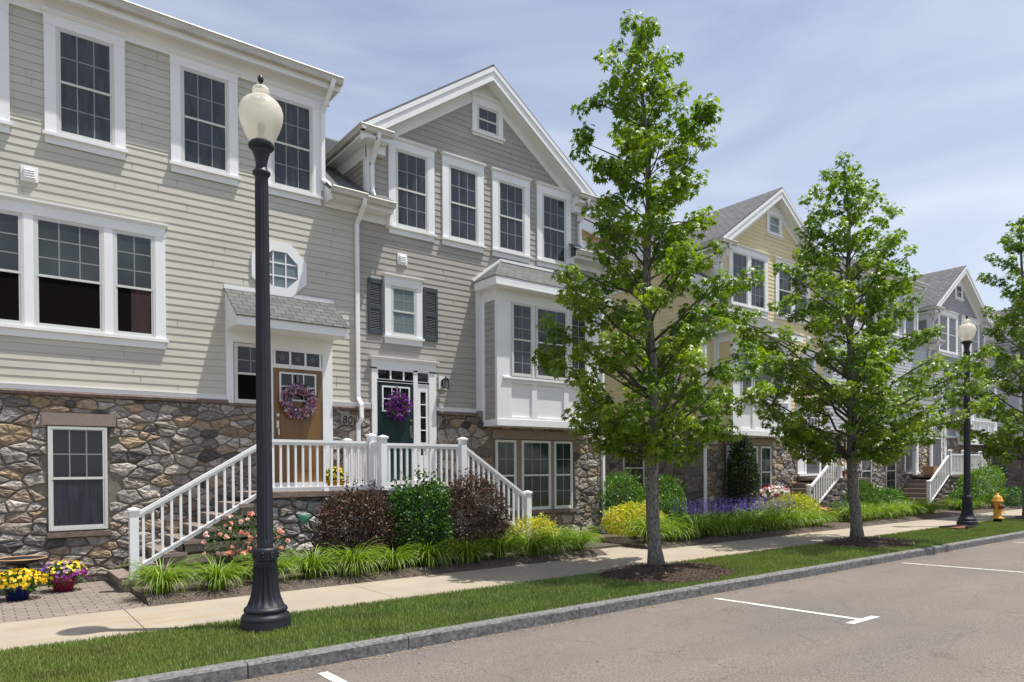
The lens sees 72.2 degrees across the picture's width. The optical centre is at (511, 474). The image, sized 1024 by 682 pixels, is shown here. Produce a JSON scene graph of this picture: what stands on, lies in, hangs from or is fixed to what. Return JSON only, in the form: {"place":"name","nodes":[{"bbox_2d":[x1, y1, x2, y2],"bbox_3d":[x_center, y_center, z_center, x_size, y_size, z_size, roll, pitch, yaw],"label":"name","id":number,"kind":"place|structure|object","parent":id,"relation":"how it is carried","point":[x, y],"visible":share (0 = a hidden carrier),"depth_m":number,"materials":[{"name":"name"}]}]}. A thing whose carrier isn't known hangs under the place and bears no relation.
{"place":"outdoors","nodes":[
{"label":"outdoors","id":0,"kind":"place"},
{"bbox_2d":[0,580,148,622],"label":"paver path","id":1,"kind":"structure","parent":0,"point":[42,602],"depth_m":9.21,"materials":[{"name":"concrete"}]},
{"bbox_2d":[0,568,47,600],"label":"flower pot","id":2,"kind":"object","parent":1,"relation":"on","point":[22,589],"visible":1,"depth_m":9.35,"materials":[{"name":"blue"}]},
{"bbox_2d":[0,555,47,591],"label":"bird bath","id":3,"kind":"object","parent":1,"relation":"on","point":[24,561],"visible":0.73,"depth_m":9.97,"materials":[{"name":"brown stone"}]},
{"bbox_2d":[40,559,87,591],"bbox_3d":[-6.475,1.446,10.125,0.617,0.459,0.573,-1,1,-37],"label":"flower pot","id":4,"kind":"object","parent":1,"relation":"on","point":[64,582],"visible":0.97,"depth_m":10.03,"materials":[{"name":"red"}]},
{"bbox_2d":[0,0,368,586],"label":"townhouse","id":5,"kind":"structure","parent":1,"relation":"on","point":[127,289],"depth_m":11.39,"materials":[{"name":"beige"}]},
{"bbox_2d":[0,0,12,133],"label":"window","id":6,"kind":"structure","parent":5,"relation":"in","point":[5,124],"depth_m":10.25,"materials":[{"name":"grey"}]},
{"bbox_2d":[47,426,107,530],"bbox_3d":[-6.688,0.051,10.821,0.780,1.590,0.037,-1,1,-37],"label":"window","id":7,"kind":"structure","parent":5,"relation":"in","point":[77,456],"depth_m":10.81,"materials":[{"name":"grey glass"}]},
{"bbox_2d":[40,5,127,160],"bbox_3d":[-6.598,-6.022,10.864,1.150,2.005,0.093,-1,1,-37],"label":"window","id":8,"kind":"structure","parent":5,"relation":"in","point":[84,60],"depth_m":10.86,"materials":[{"name":"grey"}]},
{"bbox_2d":[0,193,168,349],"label":"window","id":9,"kind":"structure","parent":5,"relation":"in","point":[68,273],"depth_m":10.81,"materials":[{"name":"grey"}]},
{"bbox_2d":[168,47,240,186],"bbox_3d":[-5.211,-6.040,11.922,1.150,2.005,0.093,-1,1,-37],"label":"window","id":10,"kind":"structure","parent":5,"relation":"in","point":[203,92],"depth_m":11.92,"materials":[{"name":"grey"}]},
{"bbox_2d":[233,343,255,403],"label":"window","id":11,"kind":"structure","parent":5,"relation":"in","point":[244,354],"depth_m":12.35,"materials":[{"name":"grey"}]},
{"bbox_2d":[251,241,306,297],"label":"octagon window","id":12,"kind":"structure","parent":5,"relation":"in","point":[288,270],"depth_m":12.77,"materials":[{"name":"white glass"}]},
{"bbox_2d":[262,79,323,205],"bbox_3d":[-4.014,-6.056,12.835,1.150,2.005,0.093,-1,1,-37],"label":"window","id":13,"kind":"structure","parent":5,"relation":"in","point":[293,165],"depth_m":12.90,"materials":[{"name":"grey"}]},
{"bbox_2d":[273,367,321,482],"bbox_3d":[-3.929,-0.904,12.917,0.900,2.080,0.090,-1,1,-37],"label":"door","id":14,"kind":"structure","parent":5,"relation":"in","point":[285,427],"depth_m":12.92,"materials":[{"name":"brown wood"}]},
{"bbox_2d":[279,376,316,419],"bbox_3d":[-3.890,-1.411,12.824,0.714,0.815,0.173,-1,1,-37],"label":"door wreath","id":15,"kind":"object","parent":5,"relation":"attached to","point":[289,393],"depth_m":12.80,"materials":[{"name":"purple plant"}]},
{"bbox_2d":[0,509,1021,650],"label":"sidewalk","id":16,"kind":"structure","parent":0,"point":[26,633],"depth_m":10.05,"materials":[{"name":"concrete"}]},
{"bbox_2d":[136,513,937,601],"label":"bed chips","id":17,"kind":"object","parent":16,"relation":"on","point":[513,557],"visible":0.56,"depth_m":12.54,"materials":[{"name":"brown wood"}]},
{"bbox_2d":[0,518,1023,681],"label":"verge","id":18,"kind":"structure","parent":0,"point":[379,625],"depth_m":7.79,"materials":[{"name":"green plant"}]},
{"bbox_2d":[238,74,290,633],"bbox_3d":[-2.716,-1.321,7.660,0.530,6.080,0.530,-1,1,-37],"label":"street lamp","id":19,"kind":"object","parent":18,"relation":"on","point":[260,113],"visible":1,"depth_m":7.59,"materials":[{"name":"black metal"}]},
{"bbox_2d":[530,9,776,566],"bbox_3d":[2.325,-3.037,11.907,4.040,9.362,3.949,-1,1,-37],"label":"street tree","id":20,"kind":"object","parent":18,"relation":"on","point":[623,429],"visible":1,"depth_m":11.43,"materials":[{"name":"green plant"}]},
{"bbox_2d":[598,563,732,583],"bbox_3d":[2.641,1.563,11.371,2.636,0.132,1.670,-1,1,-37],"label":"mulch ring","id":21,"kind":"object","parent":18,"relation":"on","point":[673,572],"visible":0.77,"depth_m":11.08,"materials":[{"name":"brown plant"}]},
{"bbox_2d":[597,535,920,582],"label":"bark chips","id":22,"kind":"object","parent":21,"relation":"on","point":[719,565],"visible":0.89,"depth_m":11.68,"materials":[{"name":"brown wood"}]},
{"bbox_2d":[726,151,998,537],"bbox_3d":[7.812,-2.882,16.006,5.007,8.901,5.056,-1,1,-37],"label":"street tree","id":23,"kind":"object","parent":18,"relation":"on","point":[855,369],"visible":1,"depth_m":15.59,"materials":[{"name":"green plant"}]},
{"bbox_2d":[824,537,912,548],"bbox_3d":[8.123,1.491,15.609,2.636,0.131,1.580,-1,1,-37],"label":"mulch ring","id":24,"kind":"object","parent":18,"relation":"on","point":[871,542],"visible":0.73,"depth_m":15.25,"materials":[{"name":"brown soil"}]},
{"bbox_2d":[956,315,977,525],"bbox_3d":[12.996,-1.527,20.036,0.530,6.080,0.530,-1,1,-37],"label":"street lamp","id":25,"kind":"object","parent":18,"relation":"on","point":[966,330],"visible":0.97,"depth_m":19.97,"materials":[{"name":"black metal"}]},
{"bbox_2d":[946,215,1023,514],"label":"street tree","id":26,"kind":"object","parent":18,"relation":"on","point":[1012,413],"visible":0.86,"depth_m":23.17,"materials":[{"name":"green plant"}]},
{"bbox_2d":[990,493,1004,521],"bbox_3d":[14.731,1.022,21.272,0.345,0.940,0.349,-1,1,-37],"label":"fire hydrant","id":27,"kind":"object","parent":18,"relation":"on","point":[997,506],"visible":0.98,"depth_m":21.19,"materials":[{"name":"yellow metal"}]},
{"bbox_2d":[127,0,1023,311],"label":"sky","id":28,"kind":"structure","parent":0,"point":[927,96],"materials":[{"name":"blue"}]},
{"bbox_2d":[131,499,1021,606],"bbox_3d":[16.703,1.467,29.020,58.270,0.400,6.125,-1,1,-37],"label":"planting bed","id":29,"kind":"object","parent":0,"point":[193,594],"visible":0.21,"depth_m":12.31,"materials":[{"name":"brown soil"}]},
{"bbox_2d":[113,554,207,594],"bbox_3d":[-4.721,1.341,9.465,1.123,0.490,1.133,0,0,3],"label":"daylily","id":30,"kind":"object","parent":29,"relation":"on","point":[158,580],"visible":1,"depth_m":9.36,"materials":[{"name":"green plant"}]},
{"bbox_2d":[177,553,252,590],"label":"daylily","id":31,"kind":"object","parent":29,"relation":"on","point":[218,577],"visible":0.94,"depth_m":9.76,"materials":[{"name":"green plant"}]},
{"bbox_2d":[199,509,289,578],"bbox_3d":[-4.038,1.068,10.680,1.330,1.107,0.770,-1,1,-37],"label":"rose bush","id":32,"kind":"object","parent":29,"relation":"on","point":[229,552],"visible":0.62,"depth_m":10.53,"materials":[{"name":"green plant"}]},
{"bbox_2d":[234,548,302,581],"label":"daylily","id":33,"kind":"object","parent":29,"relation":"on","point":[284,562],"visible":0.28,"depth_m":10.25,"materials":[{"name":"green plant"}]},
{"bbox_2d":[277,544,346,579],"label":"daylily","id":34,"kind":"object","parent":29,"relation":"on","point":[311,567],"visible":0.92,"depth_m":10.61,"materials":[{"name":"green plant"}]},
{"bbox_2d":[107,489,523,592],"bbox_3d":[-2.855,0.946,12.654,7.550,1.370,1.720,-1,1,-37],"label":"porch","id":35,"kind":"object","parent":29,"relation":"on","point":[289,507],"visible":0.22,"depth_m":11.39,"materials":[{"name":"stone"}]},
{"bbox_2d":[127,433,532,579],"bbox_3d":[-2.942,0.366,12.535,7.111,2.192,1.751,-1,1,-37],"label":"porch railing","id":36,"kind":"object","parent":35,"relation":"on","point":[366,461],"visible":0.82,"depth_m":11.91,"materials":[{"name":"white wood"}]},
{"bbox_2d":[326,466,348,489],"bbox_3d":[-3.184,0.053,12.664,0.465,0.420,0.415,-1,1,-37],"label":"flower pot","id":37,"kind":"object","parent":35,"relation":"on","point":[335,476],"visible":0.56,"depth_m":12.56,"materials":[{"name":"yellow"}]},
{"bbox_2d":[319,536,390,576],"bbox_3d":[-2.469,1.292,11.054,1.258,0.569,1.265,0,0,15],"label":"daylily","id":38,"kind":"object","parent":29,"relation":"on","point":[356,562],"visible":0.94,"depth_m":10.93,"materials":[{"name":"green plant"}]},
{"bbox_2d":[313,478,402,568],"bbox_3d":[-2.562,0.816,11.644,1.525,1.575,0.961,-1,1,-37],"label":"shrub","id":39,"kind":"object","parent":29,"relation":"on","point":[356,500],"visible":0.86,"depth_m":11.48,"materials":[{"name":"brown plant"}]},
{"bbox_2d":[364,541,423,571],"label":"daylily","id":40,"kind":"object","parent":29,"relation":"on","point":[395,560],"visible":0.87,"depth_m":11.40,"materials":[{"name":"green plant"}]},
{"bbox_2d":[384,465,456,565],"bbox_3d":[-1.590,0.707,12.171,1.385,1.769,0.969,-1,1,-37],"label":"holly bush","id":41,"kind":"object","parent":29,"relation":"on","point":[411,495],"visible":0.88,"depth_m":11.97,"materials":[{"name":"green plant"}]},
{"bbox_2d":[399,534,461,567],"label":"daylily","id":42,"kind":"object","parent":29,"relation":"on","point":[431,555],"visible":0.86,"depth_m":11.80,"materials":[{"name":"green plant"}]},
{"bbox_2d":[439,534,497,565],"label":"daylily","id":43,"kind":"object","parent":29,"relation":"on","point":[467,553],"visible":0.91,"depth_m":12.24,"materials":[{"name":"green plant"}]},
{"bbox_2d":[435,468,510,557],"bbox_3d":[-0.733,0.707,12.956,1.610,1.745,1.024,-1,1,-37],"label":"shrub","id":44,"kind":"object","parent":29,"relation":"on","point":[485,484],"visible":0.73,"depth_m":12.77,"materials":[{"name":"brown plant"}]},
{"bbox_2d":[472,527,533,558],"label":"daylily","id":45,"kind":"object","parent":29,"relation":"on","point":[501,546],"visible":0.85,"depth_m":12.75,"materials":[{"name":"green plant"}]},
{"bbox_2d":[504,526,561,555],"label":"daylily","id":46,"kind":"object","parent":29,"relation":"on","point":[534,542],"visible":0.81,"depth_m":13.16,"materials":[{"name":"green plant"}]},
{"bbox_2d":[506,511,559,548],"bbox_3d":[0.396,1.150,14.066,1.308,0.830,0.906,-1,1,-37],"label":"spirea","id":47,"kind":"object","parent":29,"relation":"on","point":[543,522],"visible":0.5,"depth_m":13.90,"materials":[{"name":"yellow plant"}]},
{"bbox_2d":[527,524,583,553],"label":"daylily","id":48,"kind":"object","parent":29,"relation":"on","point":[563,542],"visible":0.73,"depth_m":13.57,"materials":[{"name":"green plant"}]},
{"bbox_2d":[558,526,600,550],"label":"daylily","id":49,"kind":"object","parent":29,"relation":"on","point":[586,539],"visible":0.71,"depth_m":13.95,"materials":[{"name":"green plant"}]},
{"bbox_2d":[595,467,645,530],"bbox_3d":[2.764,0.650,18.065,1.864,1.733,1.332,-1,1,-37],"label":"shrub","id":50,"kind":"object","parent":29,"relation":"on","point":[625,480],"visible":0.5,"depth_m":17.81,"materials":[{"name":"green plant"}]},
{"bbox_2d":[600,500,666,538],"bbox_3d":[2.875,1.037,16.296,1.882,0.908,1.118,-1,1,-37],"label":"spirea","id":51,"kind":"object","parent":29,"relation":"on","point":[619,516],"visible":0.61,"depth_m":16.03,"materials":[{"name":"yellow plant"}]},
{"bbox_2d":[618,513,683,541],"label":"daylily","id":52,"kind":"object","parent":29,"relation":"on","point":[641,527],"visible":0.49,"depth_m":15.29,"materials":[{"name":"green plant"}]},
{"bbox_2d":[640,472,688,519],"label":"shrub","id":53,"kind":"object","parent":29,"relation":"on","point":[676,490],"visible":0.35,"depth_m":18.97,"materials":[{"name":"green plant"}]},
{"bbox_2d":[645,514,700,541],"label":"daylily","id":54,"kind":"object","parent":29,"relation":"on","point":[679,533],"visible":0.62,"depth_m":15.74,"materials":[{"name":"green plant"}]},
{"bbox_2d":[659,489,687,522],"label":"shrub","id":55,"kind":"object","parent":29,"relation":"on","point":[667,500],"visible":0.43,"depth_m":17.89,"materials":[{"name":"green plant"}]},
{"bbox_2d":[670,498,716,535],"bbox_3d":[4.498,1.012,17.222,1.215,0.941,0.823,-1,1,-37],"label":"salvia","id":56,"kind":"object","parent":29,"relation":"on","point":[692,517],"visible":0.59,"depth_m":17.10,"materials":[{"name":"purple plant"}]},
{"bbox_2d":[671,510,725,538],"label":"daylily","id":57,"kind":"object","parent":29,"relation":"on","point":[700,525],"visible":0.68,"depth_m":16.29,"materials":[{"name":"green plant"}]},
{"bbox_2d":[690,509,745,535],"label":"daylily","id":58,"kind":"object","parent":29,"relation":"on","point":[721,528],"visible":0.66,"depth_m":16.69,"materials":[{"name":"green plant"}]},
{"bbox_2d":[712,510,765,534],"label":"daylily","id":59,"kind":"object","parent":29,"relation":"on","point":[744,523],"visible":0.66,"depth_m":17.16,"materials":[{"name":"green plant"}]},
{"bbox_2d":[725,431,761,512],"bbox_3d":[6.688,0.102,20.334,1.140,2.734,0.924,-1,1,-37],"label":"evergreen bush","id":60,"kind":"object","parent":29,"relation":"on","point":[741,451],"visible":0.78,"depth_m":20.12,"materials":[{"name":"green plant"}]},
{"bbox_2d":[729,507,781,532],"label":"daylily","id":61,"kind":"object","parent":29,"relation":"on","point":[764,520],"visible":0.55,"depth_m":17.60,"materials":[{"name":"green plant"}]},
{"bbox_2d":[757,485,790,502],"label":"flowers","id":62,"kind":"object","parent":29,"relation":"on","point":[762,491],"visible":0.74,"depth_m":21.30,"materials":[{"name":"plant"}]},
{"bbox_2d":[753,506,800,530],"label":"daylily","id":63,"kind":"object","parent":29,"relation":"on","point":[779,521],"visible":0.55,"depth_m":18.01,"materials":[{"name":"green plant"}]},
{"bbox_2d":[765,507,811,528],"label":"daylily","id":64,"kind":"object","parent":29,"relation":"on","point":[794,519],"visible":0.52,"depth_m":18.54,"materials":[{"name":"green plant"}]},
{"bbox_2d":[761,490,821,514],"bbox_3d":[8.018,0.941,20.170,2.570,1.059,1.139,-1,1,-37],"label":"spirea","id":65,"kind":"object","parent":29,"relation":"on","point":[810,502],"visible":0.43,"depth_m":20.03,"materials":[{"name":"yellow plant"}]},
{"bbox_2d":[797,505,842,525],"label":"daylily","id":66,"kind":"object","parent":29,"relation":"on","point":[826,519],"visible":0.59,"depth_m":19.48,"materials":[{"name":"green plant"}]},
{"bbox_2d":[842,479,881,508],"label":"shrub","id":67,"kind":"object","parent":29,"relation":"on","point":[870,491],"visible":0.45,"depth_m":22.05,"materials":[{"name":"green plant"}]},
{"bbox_2d":[870,484,909,506],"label":"shrub","id":68,"kind":"object","parent":29,"relation":"on","point":[890,492],"visible":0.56,"depth_m":23.57,"materials":[{"name":"green plant"}]},
{"bbox_2d":[893,474,991,508],"bbox_3d":[17.727,0.679,28.506,6.890,1.370,1.480,-1,1,-37],"label":"porch","id":69,"kind":"object","parent":29,"relation":"on","point":[916,489],"visible":0.17,"depth_m":27.17,"materials":[{"name":"stone"}]},
{"bbox_2d":[912,450,997,502],"bbox_3d":[17.715,0.099,28.470,6.851,2.192,1.371,-1,1,-37],"label":"porch railing","id":70,"kind":"object","parent":69,"relation":"on","point":[947,468],"visible":0.62,"depth_m":27.04,"materials":[{"name":"white wood"}]},
{"bbox_2d":[955,460,1007,507],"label":"shrub","id":71,"kind":"object","parent":29,"relation":"on","point":[996,475],"visible":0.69,"depth_m":27.02,"materials":[{"name":"green plant"}]},
{"bbox_2d":[992,486,1021,506],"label":"shrub","id":72,"kind":"object","parent":29,"relation":"on","point":[1009,500],"visible":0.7,"depth_m":28.00,"materials":[{"name":"green plant"}]},
{"bbox_2d":[182,525,1019,681],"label":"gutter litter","id":73,"kind":"object","parent":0,"point":[578,622],"visible":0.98,"depth_m":8.17,"materials":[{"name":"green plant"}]},
{"bbox_2d":[235,538,1023,681],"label":"road","id":74,"kind":"structure","parent":0,"point":[913,630],"depth_m":7.38,"materials":[{"name":"grey asphalt"}]},
{"bbox_2d":[111,531,1023,681],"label":"kerb","id":75,"kind":"structure","parent":74,"relation":"on","point":[238,670],"depth_m":7.89,"materials":[{"name":"stone"}]},
{"bbox_2d":[317,542,1023,681],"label":"road markings","id":76,"kind":"object","parent":74,"relation":"on","point":[331,676],"visible":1,"depth_m":8.54,"materials":[{"name":"paint"}]},
{"bbox_2d":[780,477,869,518],"bbox_3d":[9.848,0.781,22.495,3.670,1.370,1.480,-1,1,-37],"label":"porch","id":77,"kind":"object","parent":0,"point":[838,490],"visible":0.12,"depth_m":22.08,"materials":[{"name":"wood"}]},
{"bbox_2d":[806,458,842,507],"bbox_3d":[9.590,0.209,21.505,1.921,2.192,0.151,-1,1,-37],"label":"porch railing","id":78,"kind":"object","parent":77,"relation":"on","point":[818,479],"visible":0.66,"depth_m":21.50,"materials":[{"name":"white wood"}]},
{"label":"yard","id":79,"kind":"structure","parent":0,"visible":0},
{"bbox_2d":[325,64,615,537],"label":"townhouse","id":80,"kind":"structure","parent":79,"relation":"on","point":[476,187],"depth_m":15.19,"materials":[{"name":"beige"}]},
{"bbox_2d":[377,381,413,480],"bbox_3d":[-2.327,-0.870,14.140,0.810,1.970,0.090,-1,1,-37],"label":"door","id":81,"kind":"structure","parent":80,"relation":"in","point":[402,431],"depth_m":14.14,"materials":[{"name":"teal wood"}]},
{"bbox_2d":[383,386,412,421],"bbox_3d":[-2.259,-1.429,14.051,0.654,0.731,0.214,-1,1,-37],"label":"door wreath","id":82,"kind":"object","parent":80,"relation":"attached to","point":[396,399],"depth_m":14.04,"materials":[{"name":"purple plant"}]},
{"bbox_2d":[383,272,424,346],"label":"window","id":83,"kind":"structure","parent":80,"relation":"in","point":[402,294],"depth_m":14.24,"materials":[{"name":"grey"}]},
{"bbox_2d":[388,135,436,242],"bbox_3d":[-2.037,-5.831,14.344,1.130,1.945,0.093,-1,1,-37],"label":"window","id":84,"kind":"structure","parent":80,"relation":"in","point":[410,163],"depth_m":14.36,"materials":[{"name":"grey"}]},
{"bbox_2d":[440,151,485,253],"bbox_3d":[-1.035,-5.844,15.108,1.130,1.945,0.093,-1,1,-37],"label":"window","id":85,"kind":"structure","parent":80,"relation":"in","point":[462,178],"depth_m":15.11,"materials":[{"name":"grey"}]},
{"bbox_2d":[471,91,504,143],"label":"window","id":86,"kind":"structure","parent":80,"relation":"in","point":[487,112],"depth_m":15.49,"materials":[{"name":"grey"}]},
{"bbox_2d":[495,440,516,511],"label":"window","id":87,"kind":"structure","parent":80,"relation":"in","point":[505,450],"depth_m":15.83,"materials":[{"name":"grey glass"}]},
{"bbox_2d":[490,167,531,263],"bbox_3d":[-0.002,-5.857,15.897,1.130,1.945,0.093,-1,1,-37],"label":"window","id":88,"kind":"structure","parent":80,"relation":"in","point":[510,191],"depth_m":15.90,"materials":[{"name":"grey"}]},
{"bbox_2d":[511,302,532,377],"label":"window","id":89,"kind":"structure","parent":80,"relation":"in","point":[521,314],"depth_m":15.42,"materials":[{"name":"grey glass"}]},
{"bbox_2d":[521,440,550,509],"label":"window","id":90,"kind":"structure","parent":80,"relation":"in","point":[535,455],"depth_m":16.37,"materials":[{"name":"grey glass"}]},
{"bbox_2d":[535,306,567,380],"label":"window","id":91,"kind":"structure","parent":80,"relation":"in","point":[561,316],"depth_m":15.86,"materials":[{"name":"grey glass"}]},
{"bbox_2d":[535,181,572,270],"bbox_3d":[1.016,-5.870,16.673,1.130,1.945,0.093,-1,1,-37],"label":"window","id":92,"kind":"structure","parent":80,"relation":"in","point":[553,203],"depth_m":16.67,"materials":[{"name":"grey"}]},
{"bbox_2d":[554,441,572,508],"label":"window","id":93,"kind":"structure","parent":80,"relation":"in","point":[563,450],"depth_m":16.86,"materials":[{"name":"grey glass"}]},
{"bbox_2d":[569,312,587,380],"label":"window","id":94,"kind":"structure","parent":80,"relation":"in","point":[573,323],"depth_m":16.42,"materials":[{"name":"grey"}]},
{"bbox_2d":[582,187,837,519],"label":"townhouse","id":95,"kind":"structure","parent":79,"relation":"on","point":[757,231],"depth_m":21.67,"materials":[{"name":"yellow"}]},
{"bbox_2d":[623,448,644,488],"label":"window","id":96,"kind":"structure","parent":95,"relation":"in","point":[640,466],"depth_m":22.21,"materials":[{"name":"grey glass"}]},
{"bbox_2d":[728,244,769,315],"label":"window","id":97,"kind":"structure","parent":95,"relation":"in","point":[741,257],"depth_m":21.46,"materials":[{"name":"grey"}]},
{"bbox_2d":[760,446,771,495],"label":"window","id":98,"kind":"structure","parent":95,"relation":"in","point":[765,451],"depth_m":21.98,"materials":[{"name":"grey glass"}]},
{"bbox_2d":[766,207,783,239],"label":"window","id":99,"kind":"structure","parent":95,"relation":"in","point":[773,216],"depth_m":22.25,"materials":[{"name":"grey"}]},
{"bbox_2d":[774,256,810,324],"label":"window","id":100,"kind":"structure","parent":95,"relation":"in","point":[782,286],"depth_m":22.68,"materials":[{"name":"grey"}]},
{"bbox_2d":[806,415,818,473],"bbox_3d":[10.125,-1.030,23.668,0.810,1.970,0.045,-1,1,-37],"label":"door","id":101,"kind":"structure","parent":95,"relation":"in","point":[811,469],"depth_m":23.69,"materials":[{"name":"grey wood"}]},
{"bbox_2d":[821,256,939,505],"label":"townhouse","id":102,"kind":"structure","parent":79,"relation":"on","point":[898,474],"depth_m":27.37,"materials":[{"name":"grey"}]},
{"bbox_2d":[885,454,895,489],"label":"window","id":103,"kind":"structure","parent":102,"relation":"in","point":[890,471],"depth_m":27.07,"materials":[{"name":"grey"}]},
{"bbox_2d":[903,290,916,341],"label":"window","id":104,"kind":"structure","parent":102,"relation":"in","point":[907,326],"depth_m":28.07,"materials":[{"name":"grey"}]},
{"bbox_2d":[908,265,1005,479],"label":"townhouse","id":105,"kind":"structure","parent":79,"relation":"on","point":[952,299],"depth_m":30.64,"materials":[{"name":"grey"}]},
{"bbox_2d":[933,425,941,467],"bbox_3d":[17.946,-1.131,29.606,0.810,1.970,0.090,-1,1,-37],"label":"door","id":106,"kind":"structure","parent":105,"relation":"in","point":[937,449],"depth_m":29.64,"materials":[{"name":"grey wood"}]},
{"bbox_2d":[937,310,958,357],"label":"window","id":107,"kind":"structure","parent":105,"relation":"in","point":[949,319],"depth_m":30.35,"materials":[{"name":"grey"}]},
{"bbox_2d":[961,315,980,362],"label":"window","id":108,"kind":"structure","parent":105,"relation":"in","point":[974,347],"depth_m":32.01,"materials":[{"name":"grey"}]},
{"bbox_2d":[984,308,1022,497],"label":"townhouse","id":109,"kind":"structure","parent":79,"relation":"on","point":[1013,476],"depth_m":36.33,"materials":[{"name":"grey"}]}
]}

